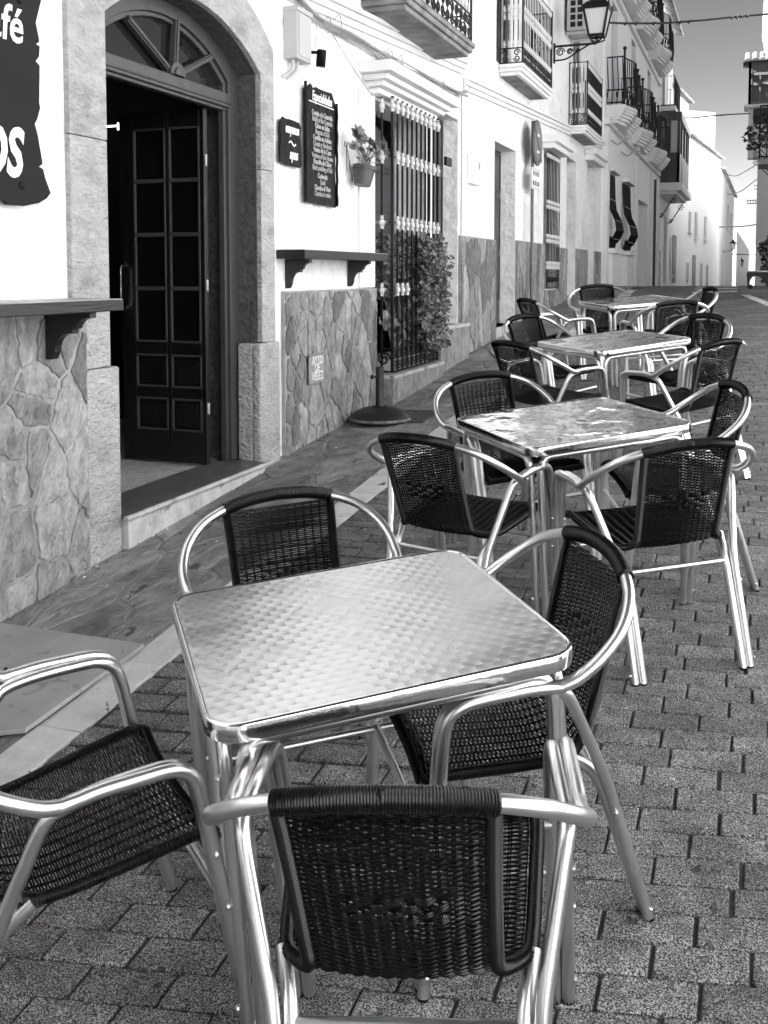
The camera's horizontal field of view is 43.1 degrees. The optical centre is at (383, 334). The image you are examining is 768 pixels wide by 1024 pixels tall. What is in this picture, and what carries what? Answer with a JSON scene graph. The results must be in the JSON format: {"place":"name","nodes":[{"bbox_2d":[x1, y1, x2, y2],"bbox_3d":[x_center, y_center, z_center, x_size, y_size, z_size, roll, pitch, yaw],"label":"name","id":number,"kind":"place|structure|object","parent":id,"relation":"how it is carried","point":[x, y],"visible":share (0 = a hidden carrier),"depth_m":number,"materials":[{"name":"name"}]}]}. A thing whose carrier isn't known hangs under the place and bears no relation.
{"place":"outdoors","nodes":[
{"label":"outdoors","id":0,"kind":"place"},
{"bbox_2d":[0,286,637,753],"bbox_3d":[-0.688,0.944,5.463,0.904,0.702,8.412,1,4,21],"label":"pavement","id":1,"kind":"structure","parent":0,"point":[108,622],"depth_m":4.60,"materials":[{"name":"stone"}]},
{"bbox_2d":[0,623,143,735],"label":"stone slab","id":2,"kind":"object","parent":1,"relation":"on","point":[25,709],"visible":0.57,"depth_m":3.49,"materials":[{"name":"grey stone"}]},
{"bbox_2d":[348,366,410,425],"bbox_3d":[-0.033,0.452,7.348,0.480,0.412,0.480,1,4,21],"label":"parasol base","id":3,"kind":"object","parent":1,"relation":"on","point":[379,413],"visible":1,"depth_m":7.24,"materials":[{"name":"paint"}]},
{"bbox_2d":[404,410,439,422],"bbox_3d":[0.202,0.626,7.442,0.340,0.050,0.400,1,4,21],"label":"manhole cover","id":4,"kind":"object","parent":1,"relation":"on","point":[419,416],"visible":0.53,"depth_m":7.45,"materials":[{"name":"metal"}]},
{"bbox_2d":[0,286,767,1023],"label":"road paving","id":5,"kind":"structure","parent":0,"point":[684,892],"depth_m":2.38,"materials":[{"name":"grey stone"}]},
{"bbox_2d":[0,650,255,1023],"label":"terrace chair","id":6,"kind":"object","parent":5,"relation":"on","point":[153,774],"visible":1,"depth_m":1.85,"materials":[{"name":"wicker"}]},
{"bbox_2d":[178,486,439,877],"bbox_3d":[-0.210,0.864,2.587,0.606,0.800,0.576,-5,7,-16],"label":"terrace chair","id":7,"kind":"object","parent":5,"relation":"on","point":[233,507],"visible":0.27,"depth_m":2.77,"materials":[{"name":"metal"}]},
{"bbox_2d":[9,415,696,990],"bbox_3d":[0.498,0.882,5.509,2.810,0.553,7.083,1,4,21],"label":"street grit","id":8,"kind":"object","parent":5,"relation":"on","point":[675,985],"visible":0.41,"depth_m":4.00,"materials":[{"name":"grey gravel"}]},
{"bbox_2d":[172,550,575,1023],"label":"terrace table","id":9,"kind":"object","parent":5,"relation":"on","point":[279,658],"visible":0.86,"depth_m":1.97,"materials":[{"name":"metal"}]},
{"bbox_2d":[201,736,597,1023],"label":"terrace chair","id":10,"kind":"object","parent":5,"relation":"on","point":[553,818],"visible":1,"depth_m":1.43,"materials":[{"name":"wicker"}]},
{"bbox_2d":[366,432,552,591],"bbox_3d":[0.283,0.702,3.632,0.606,0.800,0.576,2,9,36],"label":"terrace chair","id":11,"kind":"object","parent":5,"relation":"on","point":[439,510],"visible":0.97,"depth_m":3.45,"materials":[{"name":"metal"}]},
{"bbox_2d":[363,525,654,1002],"bbox_3d":[0.262,0.882,2.222,0.576,0.800,0.606,-5,7,-12],"label":"terrace chair","id":12,"kind":"object","parent":5,"relation":"on","point":[618,617],"visible":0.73,"depth_m":2.11,"materials":[{"name":"metal"}]},
{"bbox_2d":[432,370,601,578],"bbox_3d":[0.562,0.595,4.359,0.606,0.800,0.576,-6,8,-21],"label":"terrace chair","id":13,"kind":"object","parent":5,"relation":"on","point":[483,474],"visible":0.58,"depth_m":4.48,"materials":[{"name":"metal"}]},
{"bbox_2d":[487,340,613,482],"bbox_3d":[0.953,0.399,5.740,0.576,0.800,0.606,-8,9,-34],"label":"terrace chair","id":14,"kind":"object","parent":5,"relation":"on","point":[530,396],"visible":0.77,"depth_m":5.59,"materials":[{"name":"metal"}]},
{"bbox_2d":[502,313,608,404],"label":"terrace chair","id":15,"kind":"object","parent":5,"relation":"on","point":[555,372],"visible":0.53,"depth_m":6.81,"materials":[{"name":"metal"}]},
{"bbox_2d":[516,298,596,389],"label":"terrace chair","id":16,"kind":"object","parent":5,"relation":"on","point":[533,305],"visible":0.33,"depth_m":7.95,"materials":[{"name":"metal"}]},
{"bbox_2d":[457,397,691,618],"bbox_3d":[0.770,0.684,3.976,0.740,0.685,0.666,-6,8,-20],"label":"terrace table","id":17,"kind":"object","parent":5,"relation":"on","point":[595,426],"visible":0.8,"depth_m":3.77,"materials":[{"name":"metal"}]},
{"bbox_2d":[567,284,644,379],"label":"terrace chair","id":18,"kind":"object","parent":5,"relation":"on","point":[576,312],"visible":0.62,"depth_m":8.97,"materials":[{"name":"metal"}]},
{"bbox_2d":[537,330,690,463],"bbox_3d":[1.454,0.373,6.146,0.740,0.685,0.666,-7,8,-26],"label":"terrace table","id":19,"kind":"object","parent":5,"relation":"on","point":[616,344],"visible":0.77,"depth_m":5.96,"materials":[{"name":"metal"}]},
{"bbox_2d":[578,295,686,386],"bbox_3d":[2.164,0.044,8.476,0.740,0.685,0.666,-5,7,-13],"label":"terrace table","id":20,"kind":"object","parent":5,"relation":"on","point":[629,303],"visible":0.64,"depth_m":8.26,"materials":[{"name":"metal"}]},
{"bbox_2d":[551,437,755,686],"bbox_3d":[0.940,0.695,3.383,0.606,0.800,0.576,-5,7,-11],"label":"terrace chair","id":21,"kind":"object","parent":5,"relation":"on","point":[679,518],"visible":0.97,"depth_m":3.20,"materials":[{"name":"metal"}]},
{"bbox_2d":[640,290,683,296],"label":"smooth road panel","id":22,"kind":"structure","parent":5,"relation":"on","point":[652,291],"depth_m":16.68,"materials":[{"name":"grey concrete"}]},
{"bbox_2d":[619,299,709,395],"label":"terrace chair","id":23,"kind":"object","parent":5,"relation":"on","point":[657,329],"visible":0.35,"depth_m":7.24,"materials":[{"name":"wicker"}]},
{"bbox_2d":[620,313,732,453],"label":"terrace chair","id":24,"kind":"object","parent":5,"relation":"on","point":[670,378],"visible":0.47,"depth_m":6.26,"materials":[{"name":"wicker"}]},
{"bbox_2d":[598,380,759,591],"bbox_3d":[1.190,0.604,3.989,0.576,0.800,0.606,-3,7,1],"label":"terrace chair","id":25,"kind":"object","parent":5,"relation":"on","point":[740,412],"visible":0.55,"depth_m":3.96,"materials":[{"name":"wicker"}]},
{"bbox_2d":[640,286,718,391],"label":"terrace chair","id":26,"kind":"object","parent":5,"relation":"on","point":[710,298],"visible":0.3,"depth_m":8.13,"materials":[{"name":"wicker"}]},
{"bbox_2d":[614,338,750,479],"bbox_3d":[1.669,0.399,5.402,0.606,0.800,0.576,-8,8,-30],"label":"terrace chair","id":27,"kind":"object","parent":5,"relation":"on","point":[664,400],"visible":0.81,"depth_m":5.22,"materials":[{"name":"wicker"}]},
{"bbox_2d":[692,286,767,305],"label":"painted road line","id":28,"kind":"object","parent":5,"relation":"on","point":[761,301],"visible":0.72,"depth_m":14.89,"materials":[{"name":"paint"}]},
{"bbox_2d":[745,270,767,288],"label":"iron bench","id":29,"kind":"object","parent":5,"relation":"on","point":[762,275],"visible":1,"depth_m":14.54,"materials":[{"name":"black metal"}]},
{"bbox_2d":[0,286,767,1023],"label":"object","id":30,"kind":"object","parent":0,"point":[694,942],"visible":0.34,"depth_m":2.60,"materials":[{"name":"grey stone"}]},
{"bbox_2d":[445,288,630,371],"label":"pavement","id":31,"kind":"structure","parent":0,"point":[487,359],"depth_m":11.09,"materials":[{"name":"stone"}]},
{"bbox_2d":[530,120,541,311],"bbox_3d":[2.032,-1.518,13.115,0.079,2.698,0.610,1,4,21],"label":"road sign","id":32,"kind":"object","parent":31,"relation":"on","point":[536,145],"visible":0.98,"depth_m":13.02,"materials":[{"name":"grey metal"}]},
{"bbox_2d":[673,0,763,245],"label":"sky","id":33,"kind":"structure","parent":0,"point":[708,60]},
{"bbox_2d":[747,245,754,269],"bbox_3d":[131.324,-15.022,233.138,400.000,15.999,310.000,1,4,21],"label":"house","id":34,"kind":"structure","parent":0,"point":[751,248],"depth_m":137.60,"materials":[{"name":"white paint"}]},
{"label":"ground","id":35,"kind":"structure","parent":0,"visible":0},
{"bbox_2d":[0,0,474,621],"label":"cafe building","id":36,"kind":"structure","parent":35,"relation":"on","point":[174,212],"depth_m":6.03,"materials":[{"name":"white paint"}]},
{"bbox_2d":[0,0,50,205],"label":"cafe sign","id":37,"kind":"object","parent":36,"relation":"attached to","point":[23,181],"visible":1,"depth_m":4.02,"materials":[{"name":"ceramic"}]},
{"bbox_2d":[0,298,123,359],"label":"wall shelf","id":38,"kind":"object","parent":36,"relation":"attached to","point":[64,317],"depth_m":4.09,"materials":[{"name":"black wood"}]},
{"bbox_2d":[107,123,118,129],"bbox_3d":[-2.207,-1.539,7.278,0.550,0.050,0.020,1,4,21],"label":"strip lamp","id":39,"kind":"object","parent":36,"relation":"attached to","point":[117,125],"visible":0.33,"depth_m":7.19,"materials":[{"name":"white"}]},
{"bbox_2d":[119,108,210,463],"bbox_3d":[-1.357,-0.284,5.986,0.627,2.158,0.100,1,4,21],"label":"door leaf","id":40,"kind":"structure","parent":36,"relation":"in","point":[164,268],"depth_m":6.00,"materials":[{"name":"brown wood"}]},
{"bbox_2d":[279,116,301,167],"bbox_3d":[-0.611,-1.258,6.402,0.017,0.308,0.330,1,4,21],"label":"tapas sign","id":41,"kind":"object","parent":36,"relation":"attached to","point":[290,151],"visible":1,"depth_m":6.38,"materials":[{"name":"black wood"}]},
{"bbox_2d":[281,5,312,79],"bbox_3d":[-0.576,-1.902,6.418,0.121,0.467,0.266,1,4,21],"label":"meter box","id":42,"kind":"object","parent":36,"relation":"attached to","point":[297,35],"visible":1,"depth_m":6.34,"materials":[{"name":"grey plastic"}]},
{"bbox_2d":[306,353,325,384],"bbox_3d":[-0.475,0.242,6.843,0.025,0.203,0.287,1,4,21],"label":"stamped plaque","id":43,"kind":"object","parent":36,"relation":"attached to","point":[316,368],"visible":1,"depth_m":6.82,"materials":[{"name":"white ceramic"}]},
{"bbox_2d":[311,49,326,67],"bbox_3d":[-0.468,-1.884,6.631,0.160,0.139,0.072,1,4,14],"label":"spot light","id":44,"kind":"object","parent":36,"relation":"attached to","point":[321,58],"visible":0.83,"depth_m":6.60,"materials":[{"name":"black metal"}]},
{"bbox_2d":[304,81,338,207],"bbox_3d":[-0.437,-1.315,6.846,0.025,0.824,0.552,1,4,21],"label":"menu board","id":45,"kind":"object","parent":36,"relation":"attached to","point":[320,139],"visible":1,"depth_m":6.83,"materials":[{"name":"black paint"}]},
{"bbox_2d":[276,249,387,287],"bbox_3d":[-0.332,-0.465,6.992,0.208,0.253,1.530,1,4,21],"label":"wall shelf","id":46,"kind":"object","parent":36,"relation":"attached to","point":[297,261],"depth_m":6.50,"materials":[{"name":"black wood"}]},
{"bbox_2d":[344,124,386,187],"bbox_3d":[-0.124,-1.355,7.483,0.184,0.460,0.705,1,4,21],"label":"hanging pot","id":47,"kind":"object","parent":36,"relation":"hanging from","point":[364,172],"visible":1,"depth_m":7.36,"materials":[{"name":"ceramic"}]},
{"bbox_2d":[375,164,390,355],"bbox_3d":[-0.145,-0.616,8.664,0.072,1.805,1.300,1,4,21],"label":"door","id":48,"kind":"structure","parent":36,"relation":"in","point":[386,171],"depth_m":8.95,"materials":[{"name":"grey wood"}]},
{"bbox_2d":[298,0,469,234],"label":"cable bundle","id":49,"kind":"object","parent":36,"relation":"attached to","point":[353,37],"visible":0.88,"depth_m":7.59,"materials":[{"name":"white plastic"}]},
{"bbox_2d":[377,310,408,373],"bbox_3d":[0.040,0.049,8.263,0.332,0.529,0.599,1,4,21],"label":"aeonium plant","id":50,"kind":"object","parent":36,"relation":"on","point":[386,323],"visible":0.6,"depth_m":8.05,"materials":[{"name":"grey plant"}]},
{"bbox_2d":[374,231,454,366],"bbox_3d":[0.234,-0.313,8.647,0.475,1.203,1.502,1,4,21],"label":"jade plant","id":51,"kind":"object","parent":36,"relation":"on","point":[430,322],"visible":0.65,"depth_m":8.60,"materials":[{"name":"plant"}]},
{"bbox_2d":[432,119,442,302],"bbox_3d":[0.452,-1.146,9.813,0.072,2.110,0.870,1,4,21],"label":"window frame","id":52,"kind":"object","parent":36,"relation":"in","point":[441,121],"depth_m":10.07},
{"bbox_2d":[444,156,451,166],"bbox_3d":[0.640,-1.724,9.739,0.030,0.085,0.180,1,4,21],"label":"wall lamp box","id":53,"kind":"object","parent":36,"relation":"attached to","point":[448,161],"visible":1,"depth_m":9.70,"materials":[{"name":"black metal"}]},
{"bbox_2d":[0,289,636,785],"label":"kerb strip","id":54,"kind":"object","parent":35,"relation":"on","point":[48,739],"visible":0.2,"depth_m":3.27,"materials":[{"name":"stone"}]},
{"bbox_2d":[458,0,608,352],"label":"town house","id":55,"kind":"structure","parent":35,"relation":"on","point":[516,80],"depth_m":12.71,"materials":[{"name":"white paint"}]},
{"bbox_2d":[467,153,481,185],"bbox_3d":[0.989,-1.790,10.610,0.064,0.318,0.382,1,4,21],"label":"letter box","id":56,"kind":"object","parent":55,"relation":"attached to","point":[474,169],"visible":1,"depth_m":10.50,"materials":[{"name":"white paint"}]},
{"bbox_2d":[494,150,500,323],"bbox_3d":[1.307,-1.220,12.183,0.072,2.219,1.090,1,4,21],"label":"door","id":57,"kind":"structure","parent":55,"relation":"in","point":[497,176],"depth_m":12.53,"materials":[{"name":"grey wood"}]},
{"bbox_2d":[543,154,549,287],"bbox_3d":[2.408,-1.713,14.783,0.010,2.040,1.000,1,4,21],"label":"window pane","id":58,"kind":"structure","parent":55,"relation":"in","point":[545,156],"depth_m":14.94,"materials":[{"name":"grey glass"}]},
{"bbox_2d":[565,0,595,42],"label":"balcony","id":59,"kind":"object","parent":55,"relation":"attached to","point":[576,29],"visible":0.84,"depth_m":15.38,"materials":[{"name":"white paint"}]},
{"bbox_2d":[553,0,612,63],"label":"street lamp","id":60,"kind":"object","parent":55,"relation":"attached to","point":[597,14],"visible":1,"depth_m":14.34,"materials":[{"name":"black metal"}]},
{"bbox_2d":[610,13,767,25],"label":"overhead cable","id":61,"kind":"object","parent":60,"relation":"attached to","point":[672,22],"visible":1,"depth_m":15.33,"materials":[{"name":"black plastic"}]},
{"bbox_2d":[600,0,673,285],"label":"ornate house","id":62,"kind":"structure","parent":35,"relation":"on","point":[637,62],"depth_m":22.81,"materials":[{"name":"white paint"}]},
{"bbox_2d":[611,12,612,88],"bbox_3d":[4.754,-5.816,20.627,0.020,2.220,0.950,1,4,21],"label":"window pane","id":63,"kind":"structure","parent":62,"relation":"in","point":[612,12],"depth_m":21.03,"materials":[{"name":"grey glass"}]},
{"bbox_2d":[611,134,630,144],"bbox_3d":[4.900,-4.025,20.184,0.463,0.202,0.108,3,4,36],"label":"flood light","id":64,"kind":"object","parent":62,"relation":"attached to","point":[627,137],"visible":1,"depth_m":20.14,"materials":[{"name":"grey plastic"}]},
{"bbox_2d":[621,147,639,156],"bbox_3d":[5.502,-4.075,21.774,0.463,0.202,0.108,3,4,36],"label":"flood light","id":65,"kind":"object","parent":62,"relation":"attached to","point":[636,149],"visible":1,"depth_m":21.73,"materials":[{"name":"grey plastic"}]},
{"bbox_2d":[658,0,690,285],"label":"bay house","id":66,"kind":"structure","parent":35,"relation":"on","point":[674,177],"depth_m":31.64,"materials":[{"name":"white paint"}]},
{"bbox_2d":[685,113,749,118],"bbox_3d":[10.672,-7.166,31.930,2.495,0.154,0.038,1,4,21],"label":"overhead cable","id":67,"kind":"object","parent":66,"relation":"attached to","point":[716,115],"visible":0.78,"depth_m":31.83,"materials":[{"name":"black plastic"}]},
{"bbox_2d":[669,83,694,285],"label":"white house","id":68,"kind":"structure","parent":35,"relation":"on","point":[677,261],"depth_m":37.73,"materials":[{"name":"grey paint"}]},
{"bbox_2d":[669,237,670,274],"bbox_3d":[10.575,-2.879,35.968,0.010,1.400,0.250,2,4,25],"label":"window","id":69,"kind":"structure","parent":68,"relation":"in","point":[670,237],"depth_m":35.94,"materials":[{"name":"grey paint"}]},
{"bbox_2d":[672,235,676,282],"bbox_3d":[10.983,-2.833,36.838,0.010,1.800,0.900,2,4,25],"label":"door","id":70,"kind":"structure","parent":68,"relation":"in","point":[674,236],"depth_m":36.78,"materials":[{"name":"grey wood"}]},
{"bbox_2d":[688,110,715,149],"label":"white block","id":71,"kind":"structure","parent":35,"relation":"on","point":[703,128],"depth_m":49.52,"materials":[{"name":"white paint"}]},
{"bbox_2d":[685,133,724,285],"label":"white house","id":72,"kind":"structure","parent":35,"relation":"on","point":[702,228],"depth_m":42.91,"materials":[{"name":"grey paint"}]},
{"bbox_2d":[686,263,688,279],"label":"window","id":73,"kind":"structure","parent":72,"relation":"in","point":[687,263],"depth_m":40.05,"materials":[{"name":"grey paint"}]},
{"bbox_2d":[689,212,690,230],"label":"window","id":74,"kind":"structure","parent":72,"relation":"in","point":[689,212],"depth_m":40.18,"materials":[{"name":"grey paint"}]},
{"bbox_2d":[692,255,695,285],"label":"door","id":75,"kind":"structure","parent":72,"relation":"in","point":[693,256],"depth_m":41.33,"materials":[{"name":"grey wood"}]},
{"bbox_2d":[695,212,697,236],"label":"window","id":76,"kind":"structure","parent":72,"relation":"in","point":[696,214],"depth_m":41.52,"materials":[{"name":"grey paint"}]},
{"bbox_2d":[700,263,702,285],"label":"window","id":77,"kind":"structure","parent":72,"relation":"in","point":[701,265],"depth_m":42.98,"materials":[{"name":"grey paint"}]},
{"bbox_2d":[704,216,706,238],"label":"window","id":78,"kind":"structure","parent":72,"relation":"in","point":[705,218],"depth_m":43.60,"materials":[{"name":"grey paint"}]},
{"bbox_2d":[706,265,707,285],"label":"door","id":79,"kind":"structure","parent":72,"relation":"in","point":[707,265],"depth_m":44.39,"materials":[{"name":"grey wood"}]},
{"bbox_2d":[718,166,737,285],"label":"white house","id":80,"kind":"structure","parent":35,"relation":"on","point":[726,218],"depth_m":60.08,"materials":[{"name":"grey paint"}]},
{"bbox_2d":[721,256,723,282],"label":"window","id":81,"kind":"structure","parent":80,"relation":"in","point":[722,268],"depth_m":58.81,"materials":[{"name":"grey paint"}]},
{"bbox_2d":[727,204,728,229],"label":"window","id":82,"kind":"structure","parent":80,"relation":"in","point":[728,204],"depth_m":61.54,"materials":[{"name":"grey paint"}]},
{"bbox_2d":[722,239,735,252],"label":"street lamp","id":83,"kind":"object","parent":80,"relation":"attached to","point":[733,244],"visible":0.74,"depth_m":58.08,"materials":[{"name":"black metal"}]},
{"bbox_2d":[732,231,748,285],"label":"white house","id":84,"kind":"structure","parent":35,"relation":"on","point":[739,275],"depth_m":73.05,"materials":[{"name":"grey paint"}]},
{"bbox_2d":[750,276,754,285],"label":"garden wall","id":85,"kind":"structure","parent":35,"relation":"on","point":[752,281],"depth_m":88.95,"materials":[{"name":"white paint"}]},
{"bbox_2d":[743,51,767,285],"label":"corner house","id":86,"kind":"structure","parent":35,"relation":"on","point":[758,84],"depth_m":31.87,"materials":[{"name":"grey paint"}]},
{"bbox_2d":[722,165,755,175],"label":"overhead cable","id":87,"kind":"object","parent":86,"relation":"attached to","point":[741,173],"visible":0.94,"depth_m":43.24,"materials":[{"name":"black plastic"}]},
{"bbox_2d":[753,108,766,124],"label":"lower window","id":88,"kind":"structure","parent":86,"relation":"in","point":[754,110],"depth_m":31.81,"materials":[{"name":"black glass"}]},
{"bbox_2d":[753,105,767,174],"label":"iron balcony","id":89,"kind":"structure","parent":86,"relation":"attached to","point":[762,164],"depth_m":22.21,"materials":[{"name":"grey paint"}]},
{"bbox_2d":[740,108,767,150],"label":"trailing plant","id":90,"kind":"object","parent":89,"relation":"on","point":[762,139],"visible":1,"depth_m":21.87,"materials":[{"name":"grey plant"}]},
{"bbox_2d":[757,235,767,282],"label":"climbing plant","id":91,"kind":"object","parent":35,"relation":"on","point":[764,248],"visible":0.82,"depth_m":18.43,"materials":[{"name":"grey plant"}]},
{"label":"far balcony","id":92,"kind":"object","parent":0,"visible":0},
{"bbox_2d":[719,224,755,227],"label":"overhead cable","id":93,"kind":"object","parent":92,"relation":"attached to","point":[737,226],"visible":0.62,"depth_m":47.07,"materials":[{"name":"black plastic"}]},
{"bbox_2d":[762,0,767,57],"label":"end wall","id":94,"kind":"structure","parent":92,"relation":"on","point":[765,27],"depth_m":42.18,"materials":[{"name":"paint"}]}
]}

